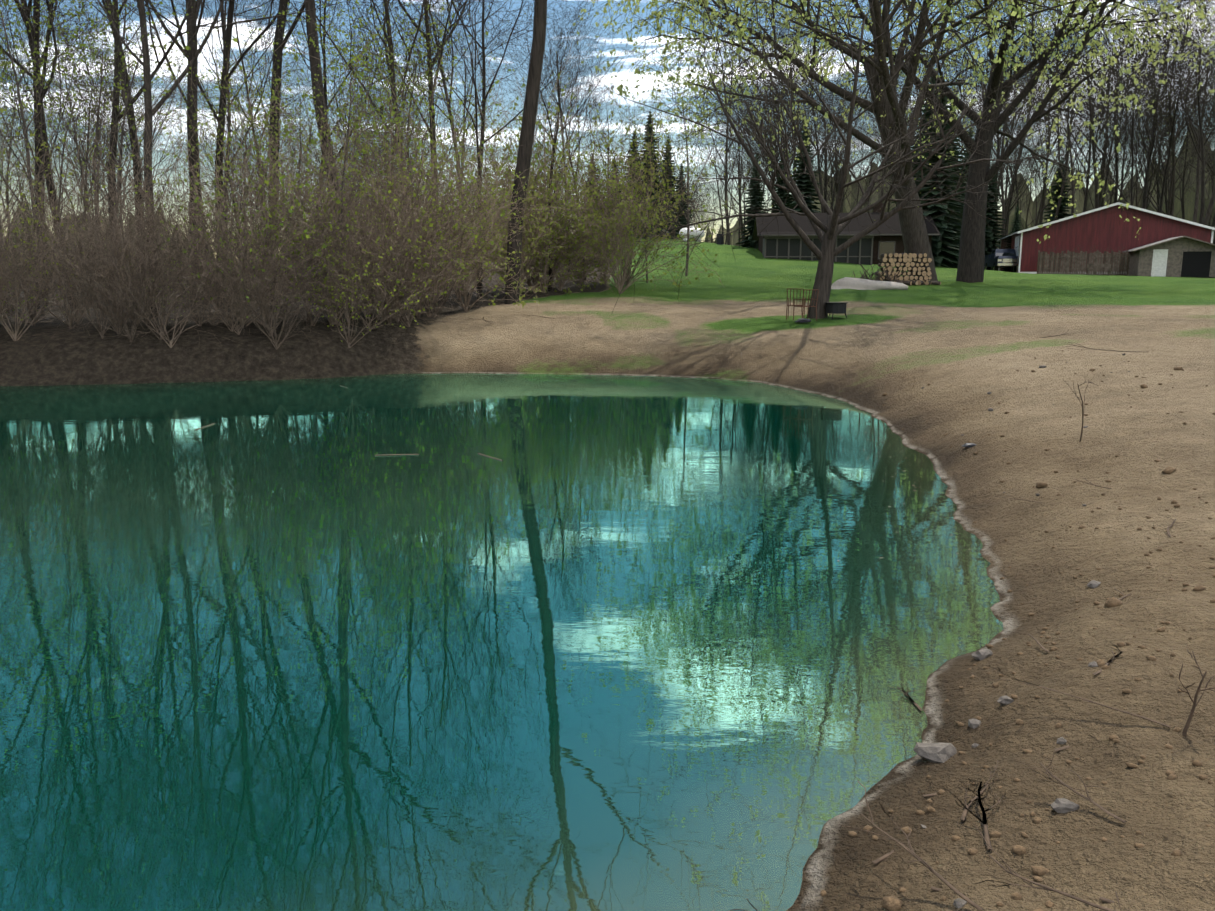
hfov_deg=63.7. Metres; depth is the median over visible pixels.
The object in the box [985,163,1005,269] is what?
spruce
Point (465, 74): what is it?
tree
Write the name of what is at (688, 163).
sapling
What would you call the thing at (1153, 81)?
woods
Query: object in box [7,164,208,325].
bank shrub
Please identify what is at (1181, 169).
woods
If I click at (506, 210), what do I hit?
shrub
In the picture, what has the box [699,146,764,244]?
woods
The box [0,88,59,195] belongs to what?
tree
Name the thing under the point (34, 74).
tree
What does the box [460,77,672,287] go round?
shrub
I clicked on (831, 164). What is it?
woods
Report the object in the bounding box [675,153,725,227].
woods
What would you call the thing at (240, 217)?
bank shrub
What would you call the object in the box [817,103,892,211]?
woods
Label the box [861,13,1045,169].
woods
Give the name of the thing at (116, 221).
bank shrub
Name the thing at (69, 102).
sapling
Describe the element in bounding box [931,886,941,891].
bank stick
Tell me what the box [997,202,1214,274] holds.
red barn
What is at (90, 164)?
tree
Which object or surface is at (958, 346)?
terrain
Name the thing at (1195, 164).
woods
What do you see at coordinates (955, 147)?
spruce
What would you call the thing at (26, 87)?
sapling
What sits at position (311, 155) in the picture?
woods
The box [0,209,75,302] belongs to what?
bank shrub
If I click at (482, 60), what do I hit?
woods tree
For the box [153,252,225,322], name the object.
bank shrub
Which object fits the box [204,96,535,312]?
shrub
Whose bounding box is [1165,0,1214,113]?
tree
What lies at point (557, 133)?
woods tree
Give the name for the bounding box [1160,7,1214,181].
woods
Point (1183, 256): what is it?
wood shed
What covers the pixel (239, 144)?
bank shrub
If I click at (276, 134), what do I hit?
sapling
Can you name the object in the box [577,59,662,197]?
woods
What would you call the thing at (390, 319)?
bank shrub
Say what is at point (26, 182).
sapling
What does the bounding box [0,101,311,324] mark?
bank shrub
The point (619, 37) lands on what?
sky
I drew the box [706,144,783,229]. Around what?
woods
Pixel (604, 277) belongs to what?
shrub
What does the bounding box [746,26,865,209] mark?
woods
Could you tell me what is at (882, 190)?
woods
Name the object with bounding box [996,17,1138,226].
woods
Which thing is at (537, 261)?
shrub
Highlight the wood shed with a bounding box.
[1122,236,1214,276]
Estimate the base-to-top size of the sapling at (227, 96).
9.507 m
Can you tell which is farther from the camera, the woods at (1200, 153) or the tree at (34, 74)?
the woods at (1200, 153)
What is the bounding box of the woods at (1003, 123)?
[925,71,1041,188]
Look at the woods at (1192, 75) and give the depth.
85.01 m
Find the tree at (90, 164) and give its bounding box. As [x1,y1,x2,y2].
[50,86,134,220]
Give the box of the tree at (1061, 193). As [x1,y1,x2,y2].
[1010,3,1195,220]
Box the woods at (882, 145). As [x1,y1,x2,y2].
[862,80,958,201]
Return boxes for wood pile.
[875,253,940,284]
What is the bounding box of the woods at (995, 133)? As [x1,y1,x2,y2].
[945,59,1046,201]
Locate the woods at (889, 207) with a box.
[860,83,965,211]
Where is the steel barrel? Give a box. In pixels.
[717,234,722,244]
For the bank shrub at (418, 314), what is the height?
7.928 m
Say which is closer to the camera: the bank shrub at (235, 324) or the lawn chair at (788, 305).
the bank shrub at (235, 324)
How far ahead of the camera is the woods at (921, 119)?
114.99 m
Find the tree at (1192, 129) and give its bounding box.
[1079,1,1214,175]
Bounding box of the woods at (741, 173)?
[688,75,799,244]
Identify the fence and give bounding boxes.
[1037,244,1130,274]
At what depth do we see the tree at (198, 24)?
59.30 m
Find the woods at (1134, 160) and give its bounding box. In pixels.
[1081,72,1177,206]
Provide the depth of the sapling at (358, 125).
45.26 m
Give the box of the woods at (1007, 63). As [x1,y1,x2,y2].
[896,0,1130,156]
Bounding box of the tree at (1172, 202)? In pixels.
[1065,0,1214,215]
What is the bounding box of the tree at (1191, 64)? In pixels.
[1138,1,1214,135]
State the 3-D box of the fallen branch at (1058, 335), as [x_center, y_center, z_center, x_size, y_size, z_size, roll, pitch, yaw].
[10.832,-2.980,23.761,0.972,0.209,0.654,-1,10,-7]
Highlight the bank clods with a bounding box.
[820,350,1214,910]
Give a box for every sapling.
[0,0,180,314]
[0,0,182,291]
[0,0,223,307]
[0,2,170,293]
[0,3,89,293]
[0,10,150,291]
[0,13,65,315]
[0,16,88,285]
[0,112,89,273]
[0,117,28,220]
[0,137,61,232]
[2,0,261,313]
[3,37,162,280]
[45,145,130,251]
[58,36,243,274]
[133,14,306,238]
[154,36,312,242]
[158,28,304,310]
[226,0,475,321]
[232,72,380,307]
[255,1,504,188]
[260,124,334,220]
[265,2,491,187]
[279,13,467,221]
[281,70,421,195]
[287,87,432,293]
[292,78,403,284]
[302,0,508,181]
[312,102,429,219]
[319,0,513,196]
[343,109,437,212]
[584,24,776,275]
[606,103,696,282]
[1062,378,1097,441]
[1178,649,1214,735]
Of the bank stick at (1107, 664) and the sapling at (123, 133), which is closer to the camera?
the bank stick at (1107, 664)
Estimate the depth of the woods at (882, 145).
118.23 m
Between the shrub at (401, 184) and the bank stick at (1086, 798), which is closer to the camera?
the bank stick at (1086, 798)
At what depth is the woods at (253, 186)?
129.88 m
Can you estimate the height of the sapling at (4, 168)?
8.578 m
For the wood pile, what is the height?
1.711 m
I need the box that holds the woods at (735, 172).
[704,123,790,239]
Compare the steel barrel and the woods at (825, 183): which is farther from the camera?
the woods at (825, 183)
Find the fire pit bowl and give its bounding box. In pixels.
[825,302,847,318]
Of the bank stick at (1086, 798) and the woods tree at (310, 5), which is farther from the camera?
the woods tree at (310, 5)
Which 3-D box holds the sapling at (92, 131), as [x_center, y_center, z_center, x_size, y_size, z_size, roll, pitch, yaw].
[-29.264,-16.055,53.880,8.165,14.024,7.983,1,10,8]
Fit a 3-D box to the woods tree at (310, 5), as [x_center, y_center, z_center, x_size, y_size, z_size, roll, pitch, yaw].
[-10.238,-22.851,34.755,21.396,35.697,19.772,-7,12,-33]
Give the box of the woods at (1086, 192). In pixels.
[1009,0,1193,211]
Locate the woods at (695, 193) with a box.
[674,163,721,227]
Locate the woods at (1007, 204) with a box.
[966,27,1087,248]
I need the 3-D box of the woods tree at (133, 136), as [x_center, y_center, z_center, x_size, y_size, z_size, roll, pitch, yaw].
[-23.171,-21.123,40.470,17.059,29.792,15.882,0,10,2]
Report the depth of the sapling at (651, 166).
51.94 m
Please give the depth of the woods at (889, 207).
144.58 m
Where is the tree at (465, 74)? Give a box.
[379,0,553,219]
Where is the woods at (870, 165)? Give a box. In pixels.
[821,90,909,205]
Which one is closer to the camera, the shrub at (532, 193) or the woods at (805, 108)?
the shrub at (532, 193)
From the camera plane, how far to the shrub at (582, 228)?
53.80 m
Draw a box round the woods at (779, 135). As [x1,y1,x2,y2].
[714,53,844,212]
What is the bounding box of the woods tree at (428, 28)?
[284,0,552,290]
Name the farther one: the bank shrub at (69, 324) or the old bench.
the old bench
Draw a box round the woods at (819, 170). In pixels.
[739,0,871,212]
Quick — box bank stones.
[865,354,1129,907]
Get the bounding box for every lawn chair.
[786,289,804,319]
[793,289,818,320]
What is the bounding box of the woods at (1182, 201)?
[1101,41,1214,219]
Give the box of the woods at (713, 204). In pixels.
[692,168,741,242]
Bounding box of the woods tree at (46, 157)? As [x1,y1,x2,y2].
[0,0,106,308]
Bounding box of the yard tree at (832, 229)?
[567,0,1137,318]
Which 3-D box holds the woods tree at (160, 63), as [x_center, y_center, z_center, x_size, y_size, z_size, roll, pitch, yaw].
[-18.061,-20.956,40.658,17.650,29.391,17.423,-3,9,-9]
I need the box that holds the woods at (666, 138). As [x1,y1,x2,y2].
[622,106,695,169]
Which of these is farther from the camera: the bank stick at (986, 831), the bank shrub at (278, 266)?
the bank shrub at (278, 266)
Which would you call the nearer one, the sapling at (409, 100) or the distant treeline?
the sapling at (409, 100)
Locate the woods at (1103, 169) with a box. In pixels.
[1005,0,1187,207]
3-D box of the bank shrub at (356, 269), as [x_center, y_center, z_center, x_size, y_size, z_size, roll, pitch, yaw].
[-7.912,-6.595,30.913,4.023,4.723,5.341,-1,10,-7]
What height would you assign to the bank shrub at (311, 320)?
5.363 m
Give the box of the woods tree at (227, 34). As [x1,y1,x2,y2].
[68,0,487,306]
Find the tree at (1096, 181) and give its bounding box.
[992,0,1209,208]
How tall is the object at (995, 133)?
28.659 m
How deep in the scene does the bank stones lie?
5.31 m
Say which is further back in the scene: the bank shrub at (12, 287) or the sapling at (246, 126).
the sapling at (246, 126)
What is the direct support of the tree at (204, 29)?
on the terrain
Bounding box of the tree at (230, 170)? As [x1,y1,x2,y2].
[200,121,262,223]
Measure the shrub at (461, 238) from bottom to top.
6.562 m
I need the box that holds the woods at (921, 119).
[867,85,974,152]
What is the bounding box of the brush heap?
[851,264,905,281]
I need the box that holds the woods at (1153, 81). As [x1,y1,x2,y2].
[1069,0,1214,203]
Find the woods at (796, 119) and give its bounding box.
[713,51,854,179]
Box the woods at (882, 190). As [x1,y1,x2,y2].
[841,28,973,204]
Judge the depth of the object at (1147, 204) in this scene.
145.88 m
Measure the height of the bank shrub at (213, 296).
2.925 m
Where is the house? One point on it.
(787, 242)
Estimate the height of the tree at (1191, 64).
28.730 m
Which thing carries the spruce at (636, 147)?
on the terrain
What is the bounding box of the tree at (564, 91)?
[487,0,626,276]
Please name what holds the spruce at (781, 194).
on the terrain
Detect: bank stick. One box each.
[713,899,757,910]
[839,781,983,910]
[872,850,893,863]
[887,685,922,710]
[922,793,935,796]
[926,759,1005,849]
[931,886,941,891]
[960,767,1002,820]
[974,824,1114,910]
[977,664,1169,726]
[1013,632,1049,651]
[1013,747,1126,822]
[1054,745,1068,750]
[1069,476,1111,488]
[1082,641,1122,674]
[1099,897,1113,902]
[1110,587,1130,599]
[1145,514,1183,535]
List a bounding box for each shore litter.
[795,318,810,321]
[961,443,976,446]
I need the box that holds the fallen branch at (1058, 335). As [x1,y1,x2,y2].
[1040,329,1079,337]
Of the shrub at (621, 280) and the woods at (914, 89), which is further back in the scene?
the woods at (914, 89)
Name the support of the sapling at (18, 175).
on the terrain
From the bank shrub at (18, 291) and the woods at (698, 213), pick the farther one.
the woods at (698, 213)
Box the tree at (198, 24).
[120,0,254,279]
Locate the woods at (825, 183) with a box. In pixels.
[771,17,878,212]
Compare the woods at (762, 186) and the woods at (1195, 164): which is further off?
the woods at (762, 186)
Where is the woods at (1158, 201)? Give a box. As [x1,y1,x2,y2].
[1077,31,1214,212]
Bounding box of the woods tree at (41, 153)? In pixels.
[2,0,72,310]
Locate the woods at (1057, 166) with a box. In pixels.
[1017,117,1092,210]
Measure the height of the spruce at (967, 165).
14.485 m
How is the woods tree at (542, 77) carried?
on the terrain
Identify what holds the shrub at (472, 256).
on the terrain
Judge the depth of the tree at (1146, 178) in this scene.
97.29 m
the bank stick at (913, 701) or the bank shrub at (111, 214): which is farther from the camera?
the bank shrub at (111, 214)
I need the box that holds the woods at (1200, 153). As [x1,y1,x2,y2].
[1178,65,1214,183]
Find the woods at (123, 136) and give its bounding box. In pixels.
[29,55,210,272]
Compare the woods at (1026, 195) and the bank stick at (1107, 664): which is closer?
the bank stick at (1107, 664)
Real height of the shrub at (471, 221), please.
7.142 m
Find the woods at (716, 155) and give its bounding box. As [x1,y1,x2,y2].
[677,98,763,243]
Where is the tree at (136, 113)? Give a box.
[45,30,216,249]
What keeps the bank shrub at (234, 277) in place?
on the terrain
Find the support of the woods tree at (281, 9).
on the terrain
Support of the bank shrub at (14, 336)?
on the terrain
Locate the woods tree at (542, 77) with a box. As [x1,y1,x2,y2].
[446,1,651,279]
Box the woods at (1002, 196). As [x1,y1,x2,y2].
[915,4,1098,237]
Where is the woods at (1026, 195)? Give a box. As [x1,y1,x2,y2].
[1005,139,1076,229]
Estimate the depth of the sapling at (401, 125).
43.05 m
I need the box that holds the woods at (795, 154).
[752,106,829,203]
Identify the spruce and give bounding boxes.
[588,155,602,224]
[603,156,623,228]
[616,132,641,228]
[633,111,675,238]
[659,136,686,239]
[675,164,693,240]
[735,154,769,248]
[768,145,793,212]
[784,119,820,212]
[891,68,959,256]
[914,76,965,267]
[946,101,984,269]
[956,127,991,269]
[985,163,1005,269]
[999,205,1022,270]
[1038,157,1070,223]
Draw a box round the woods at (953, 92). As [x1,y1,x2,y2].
[888,23,1016,171]
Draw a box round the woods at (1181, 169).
[1125,88,1214,216]
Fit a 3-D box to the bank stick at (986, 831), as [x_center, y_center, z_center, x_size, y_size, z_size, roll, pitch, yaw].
[1.652,1.569,4.530,0.357,0.028,0.815,4,11,23]
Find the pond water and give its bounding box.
[0,373,1003,910]
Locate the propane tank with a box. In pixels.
[679,226,704,241]
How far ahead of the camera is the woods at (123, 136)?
89.97 m
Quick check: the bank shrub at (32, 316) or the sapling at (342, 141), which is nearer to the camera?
the bank shrub at (32, 316)
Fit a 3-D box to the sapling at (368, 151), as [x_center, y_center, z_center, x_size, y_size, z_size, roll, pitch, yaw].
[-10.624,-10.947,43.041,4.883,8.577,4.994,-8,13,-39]
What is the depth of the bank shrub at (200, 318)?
26.64 m
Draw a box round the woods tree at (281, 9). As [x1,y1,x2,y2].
[267,0,304,308]
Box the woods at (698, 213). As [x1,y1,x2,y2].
[676,182,710,229]
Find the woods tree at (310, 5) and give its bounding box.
[305,0,351,312]
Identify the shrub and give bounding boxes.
[0,65,121,325]
[0,97,101,326]
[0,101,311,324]
[0,105,111,323]
[0,108,211,322]
[0,113,32,280]
[0,116,178,328]
[0,124,51,296]
[0,146,143,340]
[0,148,225,354]
[0,171,232,338]
[0,176,98,300]
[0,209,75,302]
[0,218,48,329]
[0,246,57,320]
[0,251,52,320]
[1,91,291,339]
[1,201,130,323]
[2,137,238,334]
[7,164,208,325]
[44,92,365,325]
[46,115,217,322]
[48,175,303,347]
[49,77,360,319]
[68,148,282,325]
[77,211,201,323]
[85,32,388,319]
[105,44,360,325]
[125,23,472,324]
[125,101,454,335]
[126,86,349,324]
[128,179,307,332]
[143,151,312,316]
[147,198,326,334]
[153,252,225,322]
[174,206,354,349]
[183,232,237,321]
[198,172,313,321]
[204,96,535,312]
[205,54,482,316]
[212,56,480,324]
[225,124,413,327]
[226,0,477,320]
[248,31,520,317]
[248,203,336,321]
[254,136,500,320]
[262,171,444,319]
[267,165,506,331]
[271,140,446,347]
[273,165,511,336]
[274,51,531,315]
[286,126,488,302]
[289,111,511,322]
[295,28,580,316]
[301,176,405,319]
[303,166,503,326]
[306,122,508,308]
[308,100,578,316]
[309,79,507,315]
[312,169,521,306]
[314,151,530,308]
[315,76,514,318]
[323,152,447,315]
[325,145,533,312]
[349,81,559,297]
[349,172,492,305]
[356,123,550,302]
[378,152,532,300]
[381,120,555,312]
[381,170,578,300]
[396,19,664,292]
[413,77,604,291]
[423,44,649,285]
[425,158,504,300]
[444,47,637,288]
[447,115,626,294]
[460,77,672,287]
[467,113,637,292]
[469,135,583,282]
[495,126,626,291]
[508,51,726,289]
[508,66,724,287]
[528,118,665,287]
[536,90,739,293]
[542,141,657,285]
[546,147,667,280]
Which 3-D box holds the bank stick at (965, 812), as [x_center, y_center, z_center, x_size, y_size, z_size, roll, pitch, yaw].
[1.732,1.585,4.614,0.170,0.081,0.444,7,12,34]
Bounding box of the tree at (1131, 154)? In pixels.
[1057,2,1203,205]
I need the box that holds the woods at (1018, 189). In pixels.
[991,137,1055,235]
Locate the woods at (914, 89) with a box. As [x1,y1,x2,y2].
[856,15,975,206]
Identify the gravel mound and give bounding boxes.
[831,277,907,289]
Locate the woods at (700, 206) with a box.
[676,179,716,231]
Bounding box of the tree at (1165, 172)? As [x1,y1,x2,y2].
[1077,0,1214,213]
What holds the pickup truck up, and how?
on the terrain
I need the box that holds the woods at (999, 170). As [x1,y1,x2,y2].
[958,126,1028,209]
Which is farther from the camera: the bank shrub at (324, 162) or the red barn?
the red barn
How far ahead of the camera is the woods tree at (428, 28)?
43.95 m
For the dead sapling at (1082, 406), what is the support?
on the terrain
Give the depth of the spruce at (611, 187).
106.23 m
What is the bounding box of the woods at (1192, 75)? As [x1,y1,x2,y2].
[1146,0,1214,153]
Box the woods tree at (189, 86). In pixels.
[147,0,202,309]
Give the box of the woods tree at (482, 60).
[386,0,665,299]
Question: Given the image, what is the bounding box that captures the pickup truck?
[984,249,1017,271]
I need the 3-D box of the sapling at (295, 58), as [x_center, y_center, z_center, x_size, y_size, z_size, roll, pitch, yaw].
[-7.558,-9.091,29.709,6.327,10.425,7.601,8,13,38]
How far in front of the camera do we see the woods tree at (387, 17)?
39.35 m
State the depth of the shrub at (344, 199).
28.52 m
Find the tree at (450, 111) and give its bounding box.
[293,0,568,183]
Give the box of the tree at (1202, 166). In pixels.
[1107,0,1214,223]
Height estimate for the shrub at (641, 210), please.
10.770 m
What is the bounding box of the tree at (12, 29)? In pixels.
[0,3,47,103]
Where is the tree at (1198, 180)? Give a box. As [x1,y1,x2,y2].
[1074,0,1214,222]
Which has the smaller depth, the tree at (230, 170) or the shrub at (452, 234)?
the shrub at (452, 234)
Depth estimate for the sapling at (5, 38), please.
32.27 m
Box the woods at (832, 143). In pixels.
[761,57,871,201]
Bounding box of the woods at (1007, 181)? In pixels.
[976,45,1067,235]
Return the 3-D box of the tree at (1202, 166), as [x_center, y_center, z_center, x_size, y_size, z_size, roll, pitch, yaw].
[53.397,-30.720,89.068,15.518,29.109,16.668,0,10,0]
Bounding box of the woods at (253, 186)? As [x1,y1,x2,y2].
[231,148,285,241]
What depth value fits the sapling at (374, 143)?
35.51 m
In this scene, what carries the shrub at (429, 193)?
on the terrain
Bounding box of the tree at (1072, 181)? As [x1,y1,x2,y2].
[986,1,1171,215]
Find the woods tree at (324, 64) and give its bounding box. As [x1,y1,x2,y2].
[207,0,469,294]
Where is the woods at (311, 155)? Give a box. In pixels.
[282,128,362,220]
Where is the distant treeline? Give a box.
[2,127,1214,278]
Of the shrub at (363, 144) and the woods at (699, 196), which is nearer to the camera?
the shrub at (363, 144)
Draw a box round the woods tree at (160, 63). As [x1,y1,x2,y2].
[62,0,319,302]
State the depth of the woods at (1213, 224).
129.83 m
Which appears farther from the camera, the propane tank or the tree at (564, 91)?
the propane tank
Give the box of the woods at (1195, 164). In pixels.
[1159,80,1214,277]
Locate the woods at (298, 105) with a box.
[263,46,346,196]
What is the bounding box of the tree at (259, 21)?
[107,0,343,215]
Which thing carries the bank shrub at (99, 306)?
on the terrain
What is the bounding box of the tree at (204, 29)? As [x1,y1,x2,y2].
[120,0,358,249]
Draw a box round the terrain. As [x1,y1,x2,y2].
[0,238,1214,910]
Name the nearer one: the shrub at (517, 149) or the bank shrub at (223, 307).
the bank shrub at (223, 307)
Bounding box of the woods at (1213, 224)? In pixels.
[1160,38,1214,226]
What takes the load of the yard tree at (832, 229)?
on the terrain
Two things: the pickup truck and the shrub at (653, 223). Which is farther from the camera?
the pickup truck
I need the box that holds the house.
[753,203,939,264]
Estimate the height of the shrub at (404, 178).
8.272 m
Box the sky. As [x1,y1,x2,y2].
[0,0,1214,258]
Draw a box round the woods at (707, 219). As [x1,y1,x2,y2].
[690,187,723,242]
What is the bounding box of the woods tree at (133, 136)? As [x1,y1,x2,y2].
[9,0,184,300]
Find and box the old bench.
[1087,264,1111,275]
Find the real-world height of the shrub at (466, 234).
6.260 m
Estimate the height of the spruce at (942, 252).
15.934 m
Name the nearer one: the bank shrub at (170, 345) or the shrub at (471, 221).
the bank shrub at (170, 345)
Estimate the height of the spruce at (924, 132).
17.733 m
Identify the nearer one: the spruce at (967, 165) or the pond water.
the pond water
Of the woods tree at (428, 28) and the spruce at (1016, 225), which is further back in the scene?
the spruce at (1016, 225)
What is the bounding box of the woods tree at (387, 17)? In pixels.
[262,0,437,185]
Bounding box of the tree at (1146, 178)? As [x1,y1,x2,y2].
[1105,1,1214,208]
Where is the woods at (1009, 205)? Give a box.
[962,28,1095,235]
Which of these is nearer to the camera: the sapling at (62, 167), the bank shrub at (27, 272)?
the bank shrub at (27, 272)
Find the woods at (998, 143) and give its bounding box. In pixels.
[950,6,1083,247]
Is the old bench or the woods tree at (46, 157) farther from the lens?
the old bench
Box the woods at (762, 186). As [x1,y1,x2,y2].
[728,147,796,208]
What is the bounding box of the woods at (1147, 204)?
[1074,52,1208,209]
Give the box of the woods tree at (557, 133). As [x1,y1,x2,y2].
[486,0,680,290]
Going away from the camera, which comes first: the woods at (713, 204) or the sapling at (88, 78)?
the sapling at (88, 78)
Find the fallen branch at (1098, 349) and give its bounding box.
[1041,342,1137,351]
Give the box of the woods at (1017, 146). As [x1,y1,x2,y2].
[955,8,1111,208]
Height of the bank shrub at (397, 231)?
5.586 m
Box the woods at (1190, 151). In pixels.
[1170,59,1214,188]
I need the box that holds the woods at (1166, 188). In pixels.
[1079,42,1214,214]
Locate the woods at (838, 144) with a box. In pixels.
[794,65,874,212]
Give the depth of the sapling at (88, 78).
46.11 m
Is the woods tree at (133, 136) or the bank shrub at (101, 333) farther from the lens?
the woods tree at (133, 136)
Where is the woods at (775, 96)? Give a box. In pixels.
[705,2,850,182]
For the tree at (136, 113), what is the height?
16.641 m
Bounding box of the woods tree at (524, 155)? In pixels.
[504,0,546,303]
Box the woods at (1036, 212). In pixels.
[1012,135,1081,224]
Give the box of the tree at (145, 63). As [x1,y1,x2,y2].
[0,0,442,318]
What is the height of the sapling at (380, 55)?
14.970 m
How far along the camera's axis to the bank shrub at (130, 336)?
25.09 m
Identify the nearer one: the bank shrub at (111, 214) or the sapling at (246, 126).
the bank shrub at (111, 214)
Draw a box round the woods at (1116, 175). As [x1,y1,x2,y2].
[1025,1,1179,202]
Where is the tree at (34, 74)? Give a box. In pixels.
[0,0,172,306]
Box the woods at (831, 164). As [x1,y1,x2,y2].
[788,95,867,211]

